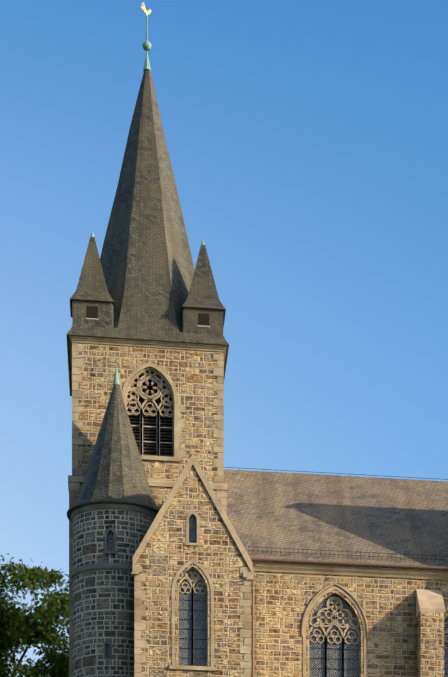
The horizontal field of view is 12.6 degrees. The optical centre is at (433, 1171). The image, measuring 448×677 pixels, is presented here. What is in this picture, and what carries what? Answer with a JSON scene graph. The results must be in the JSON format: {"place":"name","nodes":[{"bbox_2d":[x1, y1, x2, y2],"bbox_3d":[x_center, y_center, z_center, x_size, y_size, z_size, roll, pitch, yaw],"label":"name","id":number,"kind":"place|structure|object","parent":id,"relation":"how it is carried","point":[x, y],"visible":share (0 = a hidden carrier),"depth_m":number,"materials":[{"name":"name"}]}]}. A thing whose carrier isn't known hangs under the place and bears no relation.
{"place":"outdoors","nodes":[
{"label":"outdoors","id":0,"kind":"place"},
{"bbox_2d":[72,342,222,483],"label":"wall","id":1,"kind":"structure","parent":0,"point":[190,374],"depth_m":98.81,"materials":[{"name":"stone"}]},
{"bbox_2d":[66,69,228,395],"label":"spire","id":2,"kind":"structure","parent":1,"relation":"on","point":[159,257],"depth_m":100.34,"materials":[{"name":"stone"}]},
{"bbox_2d":[137,73,146,334],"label":"lightning conductor","id":3,"kind":"object","parent":2,"relation":"attached to","point":[142,205],"visible":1,"depth_m":100.17,"materials":[{"name":"grey"}]},
{"bbox_2d":[70,237,225,334],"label":"corner turrets","id":4,"kind":"object","parent":2,"relation":"on","point":[92,290],"visible":0.42,"depth_m":98.97,"materials":[{"name":"stone"}]},
{"bbox_2d":[87,306,208,325],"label":"pinnacle windows","id":5,"kind":"structure","parent":4,"relation":"attached to","point":[92,312],"depth_m":98.29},
{"bbox_2d":[86,318,209,326],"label":"turret window sills","id":6,"kind":"structure","parent":4,"relation":"attached to","point":[197,325],"depth_m":98.66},
{"bbox_2d":[91,16,204,244],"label":"finials","id":7,"kind":"object","parent":2,"relation":"on","point":[146,45],"visible":0.88,"depth_m":102.20,"materials":[{"name":"green metal"}]},
{"bbox_2d":[140,2,151,15],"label":"weathercock","id":8,"kind":"object","parent":7,"relation":"on","point":[142,7],"visible":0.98,"depth_m":102.23,"materials":[{"name":"gold metal"}]},
{"bbox_2d":[112,305,183,331],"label":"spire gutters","id":9,"kind":"object","parent":2,"relation":"attached to","point":[112,318],"visible":0.64,"depth_m":98.72,"materials":[{"name":"grey metal"}]},
{"bbox_2d":[68,336,227,676],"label":"tower dressings","id":10,"kind":"structure","parent":1,"relation":"attached to","point":[179,453],"depth_m":98.67,"materials":[{"name":"beige stone"}]},
{"bbox_2d":[127,402,172,455],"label":"louvers","id":11,"kind":"object","parent":1,"relation":"in","point":[153,431],"visible":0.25,"depth_m":99.23,"materials":[{"name":"black wood"}]},
{"bbox_2d":[127,411,172,455],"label":"window bars","id":12,"kind":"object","parent":1,"relation":"in","point":[151,427],"depth_m":98.99,"materials":[{"name":"grey metal"}]},
{"bbox_2d":[127,370,172,455],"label":"window tracery","id":13,"kind":"object","parent":1,"relation":"attached to","point":[146,377],"visible":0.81,"depth_m":98.93,"materials":[{"name":"beige stone"}]},
{"bbox_2d":[127,372,172,456],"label":"belfry window opening","id":14,"kind":"object","parent":1,"relation":"attached to","point":[150,388],"depth_m":99.39,"materials":[{"name":"black"}]},
{"bbox_2d":[0,0,447,676],"label":"sky","id":15,"kind":"structure","parent":0,"point":[307,140],"materials":[{"name":"blue"}]},
{"bbox_3d":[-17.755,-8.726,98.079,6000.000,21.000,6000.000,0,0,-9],"label":"ground","id":16,"kind":"structure","parent":0,"visible":0},
{"bbox_2d":[0,637,38,676],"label":"tree","id":17,"kind":"object","parent":16,"relation":"on","point":[22,656],"visible":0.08,"depth_m":112.92,"materials":[{"name":"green plant"}]},
{"bbox_2d":[0,553,68,676],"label":"tree leaves","id":18,"kind":"object","parent":17,"relation":"on","point":[24,625],"visible":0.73,"depth_m":110.78,"materials":[{"name":"green plant"}]},
{"bbox_2d":[73,510,153,676],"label":"turret","id":19,"kind":"object","parent":16,"relation":"on","point":[103,606],"depth_m":95.27,"materials":[{"name":"beige stone"}]},
{"bbox_2d":[67,500,158,521],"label":"turret gutter","id":20,"kind":"object","parent":19,"relation":"attached to","point":[101,501],"visible":0.48,"depth_m":95.22,"materials":[{"name":"grey metal"}]},
{"bbox_2d":[69,384,158,519],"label":"turret roof","id":21,"kind":"structure","parent":19,"relation":"on","point":[115,470],"depth_m":96.11,"materials":[{"name":"grey stone"}]},
{"bbox_2d":[113,360,119,385],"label":"turret finial","id":22,"kind":"object","parent":21,"relation":"on","point":[116,379],"visible":0.96,"depth_m":97.12,"materials":[{"name":"green metal"}]},
{"bbox_2d":[70,503,157,659],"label":"turret dressings","id":23,"kind":"structure","parent":19,"relation":"attached to","point":[106,506],"depth_m":95.16,"materials":[{"name":"beige stone"}]},
{"bbox_2d":[69,482,225,671],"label":"tower base","id":24,"kind":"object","parent":16,"relation":"on","point":[160,495],"visible":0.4,"depth_m":98.62,"materials":[{"name":"beige stone"}]},
{"bbox_2d":[135,465,249,676],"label":"gable wall","id":25,"kind":"structure","parent":16,"relation":"on","point":[167,554],"depth_m":93.85,"materials":[{"name":"beige stone"}]},
{"bbox_2d":[131,451,253,676],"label":"projection dressings","id":26,"kind":"structure","parent":25,"relation":"attached to","point":[138,575],"depth_m":93.70,"materials":[{"name":"beige stone"}]},
{"bbox_2d":[178,568,206,665],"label":"window tracery","id":27,"kind":"object","parent":25,"relation":"in","point":[189,580],"visible":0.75,"depth_m":93.95,"materials":[{"name":"beige stone"}]},
{"bbox_2d":[179,590,206,658],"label":"window bars","id":28,"kind":"object","parent":27,"relation":"attached to","point":[193,629],"depth_m":94.01,"materials":[{"name":"black metal"}]},
{"bbox_2d":[251,571,447,676],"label":"nave wall","id":29,"kind":"structure","parent":16,"relation":"on","point":[282,601],"depth_m":98.89,"materials":[{"name":"beige stone"}]},
{"bbox_2d":[224,469,447,571],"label":"nave roof","id":30,"kind":"structure","parent":29,"relation":"on","point":[315,513],"depth_m":101.34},
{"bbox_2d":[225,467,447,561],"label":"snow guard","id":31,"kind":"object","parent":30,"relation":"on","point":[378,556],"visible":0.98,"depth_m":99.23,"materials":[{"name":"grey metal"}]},
{"bbox_2d":[250,557,447,676],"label":"gutter downpipe","id":32,"kind":"object","parent":29,"relation":"attached to","point":[255,560],"visible":0.9,"depth_m":98.31,"materials":[{"name":"brown metal"}]},
{"bbox_2d":[254,563,447,676],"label":"nave dressings","id":33,"kind":"structure","parent":29,"relation":"attached to","point":[347,571],"depth_m":98.86,"materials":[{"name":"beige stone"}]},
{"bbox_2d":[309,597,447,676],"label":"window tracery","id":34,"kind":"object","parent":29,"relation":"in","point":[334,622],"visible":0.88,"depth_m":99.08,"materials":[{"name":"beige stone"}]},
{"bbox_2d":[309,594,447,676],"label":"window glass","id":35,"kind":"object","parent":34,"relation":"in","point":[334,663],"visible":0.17,"depth_m":99.15,"materials":[{"name":"grey glass"}]},
{"bbox_2d":[309,637,447,673],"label":"window bars","id":36,"kind":"object","parent":34,"relation":"attached to","point":[351,659],"visible":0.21,"depth_m":99.19,"materials":[{"name":"grey metal"}]},
{"bbox_2d":[417,611,443,676],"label":"buttresses","id":37,"kind":"structure","parent":16,"relation":"on","point":[430,644],"depth_m":98.45,"materials":[{"name":"stone"}]},
{"bbox_2d":[416,589,444,617],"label":"buttress caps","id":38,"kind":"object","parent":37,"relation":"on","point":[427,600],"visible":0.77,"depth_m":98.94,"materials":[{"name":"stone"}]},
{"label":"tree wood","id":39,"kind":"object","parent":16,"relation":"on","visible":0},
{"bbox_2d":[0,605,25,676],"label":"tree leaves","id":40,"kind":"object","parent":39,"relation":"on","point":[11,607],"visible":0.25,"depth_m":109.63,"materials":[{"name":"green plant"}]}
]}

